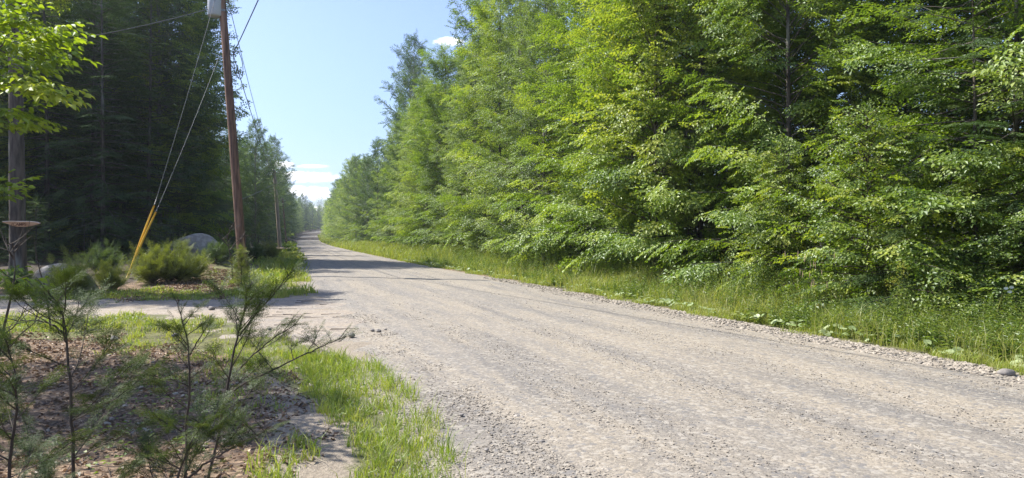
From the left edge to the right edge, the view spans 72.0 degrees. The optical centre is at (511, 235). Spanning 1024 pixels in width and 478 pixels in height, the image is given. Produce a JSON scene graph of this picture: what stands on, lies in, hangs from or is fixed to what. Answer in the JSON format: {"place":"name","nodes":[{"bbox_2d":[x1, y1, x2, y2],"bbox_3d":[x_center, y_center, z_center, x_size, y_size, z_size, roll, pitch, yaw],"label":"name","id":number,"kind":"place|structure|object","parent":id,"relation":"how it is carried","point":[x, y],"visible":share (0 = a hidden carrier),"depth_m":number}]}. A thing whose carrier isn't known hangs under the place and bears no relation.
{"place":"outdoors","nodes":[
{"label":"outdoors","id":0,"kind":"place"},
{"bbox_2d":[0,298,367,352],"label":"gravel driveway","id":1,"kind":"structure","parent":0,"point":[275,309],"depth_m":14.38},
{"bbox_2d":[0,229,1021,477],"bbox_3d":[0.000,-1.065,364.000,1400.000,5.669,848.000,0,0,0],"label":"ground","id":2,"kind":"structure","parent":0,"point":[338,457],"depth_m":6.80},
{"bbox_2d":[0,263,36,294],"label":"yew bush","id":3,"kind":"object","parent":2,"relation":"on","point":[25,274],"visible":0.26,"depth_m":18.96},
{"bbox_2d":[0,221,49,341],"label":"twiggy shrub","id":4,"kind":"object","parent":2,"relation":"on","point":[9,304],"visible":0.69,"depth_m":5.27},
{"bbox_2d":[0,0,54,245],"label":"beech tree","id":5,"kind":"object","parent":2,"relation":"on","point":[33,150],"visible":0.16,"depth_m":34.20},
{"bbox_2d":[2,198,63,263],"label":"hemlock sapling","id":6,"kind":"object","parent":2,"relation":"on","point":[33,258],"visible":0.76,"depth_m":28.35},
{"bbox_2d":[2,191,69,257],"bbox_3d":[-20.217,-0.363,30.098,2.568,3.080,2.730,0,0,-35],"label":"hemlock sapling","id":7,"kind":"object","parent":2,"relation":"on","point":[36,232],"visible":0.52,"depth_m":30.23},
{"bbox_2d":[0,129,74,251],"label":"tree","id":8,"kind":"object","parent":2,"relation":"on","point":[2,135],"visible":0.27,"depth_m":34.47},
{"bbox_2d":[0,0,78,290],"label":"tree","id":9,"kind":"object","parent":2,"relation":"on","point":[16,155],"visible":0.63,"depth_m":20.46},
{"bbox_2d":[2,221,40,226],"bbox_3d":[-14.068,-0.332,20.217,1.075,0.176,0.050,0,0,0],"label":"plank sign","id":10,"kind":"object","parent":9,"relation":"attached to","point":[21,223],"visible":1,"depth_m":20.20},
{"bbox_2d":[0,1,89,209],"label":"hemlock tree","id":11,"kind":"object","parent":2,"relation":"on","point":[40,101],"visible":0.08,"depth_m":37.33},
{"bbox_2d":[0,0,106,300],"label":"beech tree","id":12,"kind":"object","parent":2,"relation":"on","point":[29,86],"visible":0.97,"depth_m":6.44},
{"bbox_2d":[0,324,112,477],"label":"hemlock sapling","id":13,"kind":"object","parent":2,"relation":"on","point":[46,463],"visible":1,"depth_m":2.74},
{"bbox_2d":[0,0,115,251],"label":"tree","id":14,"kind":"object","parent":2,"relation":"on","point":[50,110],"visible":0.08,"depth_m":38.99},
{"bbox_2d":[30,263,98,294],"bbox_3d":[-12.480,1.375,19.715,1.710,1.211,1.545,0,0,0],"label":"boulder","id":15,"kind":"object","parent":2,"relation":"on","point":[43,270],"visible":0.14,"depth_m":19.17},
{"bbox_2d":[0,0,136,253],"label":"hemlock tree","id":16,"kind":"object","parent":2,"relation":"on","point":[46,182],"visible":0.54,"depth_m":34.33},
{"bbox_2d":[41,244,98,295],"bbox_3d":[-11.393,0.966,18.087,1.592,1.530,1.757,0,0,0],"label":"yew bush","id":17,"kind":"object","parent":2,"relation":"on","point":[86,282],"visible":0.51,"depth_m":17.96},
{"bbox_2d":[55,202,103,258],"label":"hemlock sapling","id":18,"kind":"object","parent":2,"relation":"on","point":[86,225],"visible":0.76,"depth_m":30.56},
{"bbox_2d":[0,0,167,252],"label":"hemlock tree","id":19,"kind":"object","parent":2,"relation":"on","point":[85,168],"visible":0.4,"depth_m":36.96},
{"bbox_2d":[0,261,172,477],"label":"hemlock sapling","id":20,"kind":"object","parent":2,"relation":"on","point":[48,296],"visible":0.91,"depth_m":3.10},
{"bbox_2d":[72,237,127,272],"bbox_3d":[-14.565,0.757,25.104,1.904,1.435,1.672,0,0,0],"label":"yew bush","id":21,"kind":"object","parent":2,"relation":"on","point":[96,257],"visible":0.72,"depth_m":24.97},
{"bbox_2d":[22,0,180,245],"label":"aspen tree","id":22,"kind":"object","parent":2,"relation":"on","point":[106,18],"visible":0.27,"depth_m":38.18},
{"bbox_2d":[24,0,198,254],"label":"hemlock tree","id":23,"kind":"object","parent":2,"relation":"on","point":[102,183],"visible":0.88,"depth_m":33.76},
{"bbox_2d":[92,255,133,289],"bbox_3d":[-11.603,1.116,20.341,1.220,1.101,1.400,0,0,0],"label":"yew bush","id":24,"kind":"object","parent":2,"relation":"on","point":[116,272],"visible":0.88,"depth_m":20.27},
{"bbox_2d":[52,0,188,250],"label":"aspen tree","id":25,"kind":"object","parent":2,"relation":"on","point":[121,89],"visible":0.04,"depth_m":41.57},
{"bbox_2d":[124,215,156,260],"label":"small tree","id":26,"kind":"object","parent":2,"relation":"on","point":[139,237],"visible":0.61,"depth_m":30.42},
{"bbox_2d":[59,0,233,254],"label":"hemlock tree","id":27,"kind":"object","parent":2,"relation":"on","point":[150,86],"visible":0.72,"depth_m":37.41},
{"bbox_2d":[124,239,177,286],"bbox_3d":[-11.350,0.862,22.268,1.888,1.601,1.798,0,0,0],"label":"yew bush","id":28,"kind":"object","parent":2,"relation":"on","point":[146,271],"visible":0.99,"depth_m":22.06},
{"bbox_2d":[77,0,251,252],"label":"aspen tree","id":29,"kind":"object","parent":2,"relation":"on","point":[185,60],"visible":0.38,"depth_m":40.00},
{"bbox_2d":[97,0,231,251],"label":"aspen tree","id":30,"kind":"object","parent":2,"relation":"on","point":[196,187],"visible":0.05,"depth_m":43.46},
{"bbox_2d":[134,233,202,281],"bbox_3d":[-10.987,0.782,22.722,2.101,1.747,1.897,0,0,0],"label":"yew bush","id":31,"kind":"object","parent":2,"relation":"on","point":[185,270],"visible":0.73,"depth_m":22.56},
{"bbox_2d":[0,268,338,477],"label":"leaf litter","id":32,"kind":"object","parent":2,"relation":"on","point":[78,338],"visible":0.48,"depth_m":7.14},
{"bbox_2d":[0,294,358,476],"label":"fallen twigs","id":33,"kind":"object","parent":32,"relation":"on","point":[218,307],"visible":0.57,"depth_m":7.10},
{"bbox_2d":[106,15,236,249],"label":"hemlock tree","id":34,"kind":"object","parent":2,"relation":"on","point":[199,194],"visible":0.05,"depth_m":46.16},
{"bbox_2d":[98,0,249,254],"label":"tree","id":35,"kind":"object","parent":2,"relation":"on","point":[179,215],"visible":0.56,"depth_m":40.31},
{"bbox_2d":[132,290,225,477],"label":"hemlock sapling","id":36,"kind":"object","parent":2,"relation":"on","point":[207,323],"visible":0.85,"depth_m":4.09},
{"bbox_2d":[134,0,252,235],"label":"aspen tree","id":37,"kind":"object","parent":2,"relation":"on","point":[234,93],"visible":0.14,"depth_m":43.96},
{"bbox_2d":[171,233,217,258],"bbox_3d":[-14.893,0.799,33.111,2.168,1.810,1.828,0,0,0],"label":"boulder","id":38,"kind":"object","parent":2,"relation":"on","point":[200,240],"visible":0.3,"depth_m":32.48},
{"bbox_2d":[173,244,217,278],"bbox_3d":[-10.822,0.900,23.553,1.784,1.402,1.738,0,0,0],"label":"yew bush","id":39,"kind":"object","parent":2,"relation":"on","point":[203,266],"visible":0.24,"depth_m":23.52},
{"bbox_2d":[114,385,289,477],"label":"hemlock sapling","id":40,"kind":"object","parent":2,"relation":"on","point":[204,426],"visible":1,"depth_m":2.85},
{"bbox_2d":[190,239,236,264],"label":"yew bush","id":41,"kind":"object","parent":2,"relation":"on","point":[218,254],"visible":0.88,"depth_m":28.84},
{"bbox_2d":[0,287,427,477],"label":"ground cover","id":42,"kind":"object","parent":2,"relation":"on","point":[100,426],"visible":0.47,"depth_m":6.69},
{"bbox_2d":[176,45,252,228],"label":"hemlock tree","id":43,"kind":"object","parent":2,"relation":"on","point":[221,222],"visible":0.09,"depth_m":57.74},
{"bbox_2d":[195,85,257,247],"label":"hemlock tree","id":44,"kind":"object","parent":2,"relation":"on","point":[228,179],"visible":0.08,"depth_m":66.62},
{"bbox_2d":[207,218,248,280],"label":"bare sapling","id":45,"kind":"object","parent":2,"relation":"on","point":[227,241],"visible":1,"depth_m":22.93},
{"bbox_2d":[220,0,247,269],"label":"utility pole","id":46,"kind":"object","parent":2,"relation":"on","point":[235,169],"visible":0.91,"depth_m":27.87},
{"bbox_2d":[207,0,224,17],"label":"pole transformer","id":47,"kind":"object","parent":46,"relation":"attached to","point":[216,10],"visible":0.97,"depth_m":27.68},
{"bbox_2d":[210,133,259,249],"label":"aspen tree","id":48,"kind":"object","parent":2,"relation":"on","point":[242,182],"visible":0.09,"depth_m":78.75},
{"bbox_2d":[216,138,261,236],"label":"aspen tree","id":49,"kind":"object","parent":2,"relation":"on","point":[249,191],"visible":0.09,"depth_m":83.63},
{"bbox_2d":[0,241,483,477],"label":"roadside grass","id":50,"kind":"structure","parent":2,"relation":"on","point":[270,264],"depth_m":7.26},
{"bbox_2d":[224,243,261,284],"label":"hemlock sapling","id":51,"kind":"object","parent":2,"relation":"on","point":[241,256],"visible":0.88,"depth_m":21.96},
{"bbox_2d":[229,131,276,245],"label":"hemlock tree","id":52,"kind":"object","parent":2,"relation":"on","point":[253,204],"visible":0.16,"depth_m":84.98},
{"bbox_2d":[228,117,280,242],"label":"aspen tree","id":53,"kind":"object","parent":2,"relation":"on","point":[253,152],"visible":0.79,"depth_m":71.84},
{"bbox_2d":[246,236,265,259],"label":"yew bush","id":54,"kind":"object","parent":2,"relation":"on","point":[254,252],"visible":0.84,"depth_m":37.90},
{"bbox_2d":[248,144,285,246],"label":"hemlock tree","id":55,"kind":"object","parent":2,"relation":"on","point":[272,236],"visible":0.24,"depth_m":95.22},
{"bbox_2d":[248,140,290,242],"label":"aspen tree","id":56,"kind":"object","parent":2,"relation":"on","point":[271,148],"visible":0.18,"depth_m":126.07},
{"bbox_2d":[258,238,283,258],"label":"yew bush","id":57,"kind":"object","parent":2,"relation":"on","point":[272,251],"visible":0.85,"depth_m":42.89},
{"bbox_2d":[259,146,289,243],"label":"hemlock tree","id":58,"kind":"object","parent":2,"relation":"on","point":[272,203],"visible":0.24,"depth_m":114.83},
{"bbox_2d":[188,257,361,477],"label":"hemlock sapling","id":59,"kind":"object","parent":2,"relation":"on","point":[259,305],"visible":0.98,"depth_m":3.45},
{"bbox_2d":[272,170,281,246],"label":"utility pole","id":60,"kind":"object","parent":2,"relation":"on","point":[278,222],"visible":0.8,"depth_m":73.86},
{"bbox_2d":[258,135,298,226],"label":"aspen tree","id":61,"kind":"object","parent":2,"relation":"on","point":[278,142],"visible":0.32,"depth_m":140.57},
{"bbox_2d":[333,158,365,239],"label":"birch tree","id":62,"kind":"object","parent":2,"relation":"on","point":[344,193],"visible":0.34,"depth_m":122.97},
{"bbox_2d":[336,155,366,237],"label":"aspen tree","id":63,"kind":"object","parent":2,"relation":"on","point":[351,171],"visible":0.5,"depth_m":112.40},
{"bbox_2d":[339,170,374,240],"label":"beech tree","id":64,"kind":"object","parent":2,"relation":"on","point":[351,237],"visible":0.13,"depth_m":115.55},
{"bbox_2d":[348,155,375,240],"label":"aspen tree","id":65,"kind":"object","parent":2,"relation":"on","point":[359,197],"visible":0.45,"depth_m":101.74},
{"bbox_2d":[344,155,393,242],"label":"beech tree","id":66,"kind":"object","parent":2,"relation":"on","point":[355,228],"visible":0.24,"depth_m":103.67},
{"bbox_2d":[356,138,389,242],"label":"aspen tree","id":67,"kind":"object","parent":2,"relation":"on","point":[375,152],"visible":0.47,"depth_m":83.96},
{"bbox_2d":[359,171,395,241],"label":"beech tree","id":68,"kind":"object","parent":2,"relation":"on","point":[370,230],"visible":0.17,"depth_m":90.35},
{"bbox_2d":[366,120,408,238],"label":"birch tree","id":69,"kind":"object","parent":2,"relation":"on","point":[383,202],"visible":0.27,"depth_m":73.39},
{"bbox_2d":[370,145,408,242],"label":"aspen tree","id":70,"kind":"object","parent":2,"relation":"on","point":[383,188],"visible":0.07,"depth_m":81.07},
{"bbox_2d":[377,127,417,244],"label":"aspen tree","id":71,"kind":"object","parent":2,"relation":"on","point":[394,162],"visible":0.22,"depth_m":68.76},
{"bbox_2d":[371,53,427,217],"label":"aspen tree","id":72,"kind":"object","parent":2,"relation":"on","point":[403,83],"visible":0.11,"depth_m":83.26},
{"bbox_2d":[368,99,434,243],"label":"beech tree","id":73,"kind":"object","parent":2,"relation":"on","point":[388,171],"visible":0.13,"depth_m":68.38},
{"bbox_2d":[372,28,441,202],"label":"aspen tree","id":74,"kind":"object","parent":2,"relation":"on","point":[414,66],"visible":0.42,"depth_m":77.52},
{"bbox_2d":[385,118,440,245],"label":"birch tree","id":75,"kind":"object","parent":2,"relation":"on","point":[407,184],"visible":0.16,"depth_m":63.46},
{"bbox_2d":[380,71,449,243],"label":"birch tree","id":76,"kind":"object","parent":2,"relation":"on","point":[407,203],"visible":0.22,"depth_m":59.50},
{"bbox_2d":[383,80,464,247],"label":"beech tree","id":77,"kind":"object","parent":2,"relation":"on","point":[415,224],"visible":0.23,"depth_m":55.79},
{"bbox_2d":[393,39,477,251],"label":"beech tree","id":78,"kind":"object","parent":2,"relation":"on","point":[443,71],"visible":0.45,"depth_m":51.64},
{"bbox_2d":[428,205,464,249],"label":"beech sapling","id":79,"kind":"object","parent":2,"relation":"on","point":[443,241],"visible":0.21,"depth_m":49.42},
{"bbox_2d":[428,76,497,245],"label":"birch tree","id":80,"kind":"object","parent":2,"relation":"on","point":[447,167],"visible":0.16,"depth_m":48.01},
{"bbox_2d":[445,190,487,254],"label":"maple sapling","id":81,"kind":"object","parent":2,"relation":"on","point":[463,225],"visible":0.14,"depth_m":44.78},
{"bbox_2d":[424,39,517,249],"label":"birch tree","id":82,"kind":"object","parent":2,"relation":"on","point":[449,135],"visible":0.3,"depth_m":43.82},
{"bbox_2d":[431,0,516,194],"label":"aspen tree","id":83,"kind":"object","parent":2,"relation":"on","point":[456,27],"visible":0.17,"depth_m":48.57},
{"bbox_2d":[461,192,497,257],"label":"beech sapling","id":84,"kind":"object","parent":2,"relation":"on","point":[476,243],"visible":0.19,"depth_m":40.79},
{"bbox_2d":[436,0,543,254],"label":"beech tree","id":85,"kind":"object","parent":2,"relation":"on","point":[481,14],"visible":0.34,"depth_m":39.80},
{"bbox_2d":[478,195,532,257],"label":"maple sapling","id":86,"kind":"object","parent":2,"relation":"on","point":[507,223],"visible":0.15,"depth_m":36.81},
{"bbox_2d":[455,0,578,253],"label":"birch tree","id":87,"kind":"object","parent":2,"relation":"on","point":[495,226],"visible":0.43,"depth_m":35.86},
{"bbox_2d":[464,0,599,263],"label":"birch tree","id":88,"kind":"object","parent":2,"relation":"on","point":[499,182],"visible":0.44,"depth_m":32.59},
{"bbox_2d":[515,0,620,253],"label":"maple tree","id":89,"kind":"object","parent":2,"relation":"on","point":[560,61],"visible":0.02,"depth_m":40.61},
{"bbox_2d":[515,21,623,257],"bbox_3d":[3.917,-4.913,36.302,8.599,12.716,8.540,0,0,-36],"label":"beech tree","id":90,"kind":"object","parent":2,"relation":"on","point":[555,137],"depth_m":35.60},
{"bbox_2d":[523,143,620,268],"bbox_3d":[2.739,-1.074,28.948,4.822,5.504,4.774,0,0,-8],"label":"beech sapling","id":91,"kind":"object","parent":2,"relation":"on","point":[556,189],"visible":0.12,"depth_m":28.83},
{"bbox_2d":[484,0,694,266],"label":"beech tree","id":92,"kind":"object","parent":2,"relation":"on","point":[567,97],"visible":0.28,"depth_m":29.31},
{"bbox_2d":[507,0,749,270],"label":"beech tree","id":93,"kind":"object","parent":2,"relation":"on","point":[582,209],"visible":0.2,"depth_m":24.94},
{"bbox_2d":[572,0,724,246],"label":"beech tree","id":94,"kind":"object","parent":2,"relation":"on","point":[645,89],"depth_m":31.65},
{"bbox_2d":[536,0,777,272],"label":"maple tree","id":95,"kind":"object","parent":2,"relation":"on","point":[651,229],"visible":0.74,"depth_m":21.55},
{"bbox_2d":[317,234,1023,375],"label":"verge grass","id":96,"kind":"structure","parent":2,"relation":"on","point":[396,252],"depth_m":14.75},
{"bbox_2d":[624,127,754,278],"bbox_3d":[5.395,-0.873,21.862,4.408,5.031,4.364,0,0,-10],"label":"beech sapling","id":97,"kind":"object","parent":2,"relation":"on","point":[687,217],"visible":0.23,"depth_m":21.55},
{"bbox_2d":[561,0,847,274],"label":"beech tree","id":98,"kind":"object","parent":2,"relation":"on","point":[719,69],"visible":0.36,"depth_m":21.41},
{"bbox_2d":[404,259,1023,365],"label":"coltsfoot leaves","id":99,"kind":"object","parent":2,"relation":"on","point":[755,316],"visible":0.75,"depth_m":12.51},
{"bbox_2d":[612,0,819,268],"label":"beech tree","id":100,"kind":"object","parent":2,"relation":"on","point":[696,108],"visible":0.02,"depth_m":26.99},
{"bbox_2d":[717,253,739,309],"bbox_3d":[4.448,0.971,14.392,0.484,1.422,0.554,0,0,0],"label":"goldenrod","id":101,"kind":"object","parent":2,"relation":"on","point":[729,283],"visible":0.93,"depth_m":14.46},
{"bbox_2d":[693,82,846,274],"bbox_3d":[8.626,-1.607,22.169,5.418,6.247,5.473,0,0,-34],"label":"beech sapling","id":102,"kind":"object","parent":2,"relation":"on","point":[800,136],"visible":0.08,"depth_m":21.96},
{"bbox_2d":[698,141,864,297],"bbox_3d":[6.326,-0.208,16.453,3.846,3.944,3.392,0,0,15],"label":"maple sapling","id":103,"kind":"object","parent":2,"relation":"on","point":[791,241],"visible":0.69,"depth_m":16.22},
{"bbox_2d":[634,0,955,286],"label":"beech tree","id":104,"kind":"object","parent":2,"relation":"on","point":[747,32],"visible":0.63,"depth_m":18.56},
{"bbox_2d":[785,252,836,328],"bbox_3d":[5.205,0.962,12.373,0.814,1.404,0.571,0,0,0],"label":"tall grass tuft","id":105,"kind":"object","parent":2,"relation":"on","point":[805,297],"visible":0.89,"depth_m":12.37},
{"bbox_2d":[708,0,925,270],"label":"beech tree","id":106,"kind":"object","parent":2,"relation":"on","point":[799,60],"visible":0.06,"depth_m":22.86},
{"bbox_2d":[754,0,923,176],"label":"aspen tree","id":107,"kind":"object","parent":2,"relation":"on","point":[825,51],"visible":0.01,"depth_m":25.79},
{"bbox_2d":[786,78,964,278],"bbox_3d":[9.709,-1.310,18.825,4.811,5.568,4.836,0,0,13],"label":"maple sapling","id":108,"kind":"object","parent":2,"relation":"on","point":[805,158],"visible":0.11,"depth_m":18.56},
{"bbox_2d":[735,0,1023,278],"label":"beech tree","id":109,"kind":"object","parent":2,"relation":"on","point":[896,37],"visible":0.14,"depth_m":18.33},
{"bbox_2d":[753,97,1007,317],"bbox_3d":[6.824,-0.395,13.386,4.296,4.523,4.872,0,0,-1],"label":"maple sapling","id":110,"kind":"object","parent":2,"relation":"on","point":[840,228],"visible":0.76,"depth_m":13.07},
{"bbox_2d":[884,261,911,334],"bbox_3d":[5.975,1.008,10.881,0.421,1.396,0.405,0,0,0],"label":"goldenrod","id":111,"kind":"object","parent":2,"relation":"on","point":[900,300],"visible":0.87,"depth_m":10.88},
{"bbox_2d":[783,0,1023,316],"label":"hemlock sapling","id":112,"kind":"object","parent":2,"relation":"on","point":[975,122],"visible":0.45,"depth_m":12.87},
{"bbox_2d":[811,0,1023,264],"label":"hemlock tree","id":113,"kind":"object","parent":2,"relation":"on","point":[957,39],"visible":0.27,"depth_m":16.52},
{"bbox_2d":[814,0,1023,299],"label":"beech tree","id":114,"kind":"object","parent":2,"relation":"on","point":[941,199],"visible":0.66,"depth_m":12.98},
{"bbox_2d":[837,0,1023,184],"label":"aspen tree","id":115,"kind":"object","parent":2,"relation":"on","point":[944,55],"visible":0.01,"depth_m":26.29},
{"bbox_2d":[918,279,956,334],"bbox_3d":[6.330,1.182,10.480,0.497,1.066,0.502,0,0,0],"label":"tall weed","id":116,"kind":"object","parent":2,"relation":"on","point":[935,306],"visible":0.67,"depth_m":10.42},
{"bbox_2d":[864,0,1023,263],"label":"beech tree","id":117,"kind":"object","parent":2,"relation":"on","point":[970,66],"visible":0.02,"depth_m":20.54},
{"bbox_2d":[873,139,1023,317],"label":"maple sapling","id":118,"kind":"object","parent":2,"relation":"on","point":[1013,219],"visible":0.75,"depth_m":11.47},
{"bbox_2d":[893,82,1023,283],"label":"hemlock sapling","id":119,"kind":"object","parent":2,"relation":"on","point":[948,106],"visible":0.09,"depth_m":15.79},
{"bbox_2d":[0,231,1023,477],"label":"gravel road","id":120,"kind":"structure","parent":0,"point":[739,425],"depth_m":7.09},
{"bbox_2d":[6,0,1020,228],"label":"sky","id":121,"kind":"structure","parent":0,"point":[315,69]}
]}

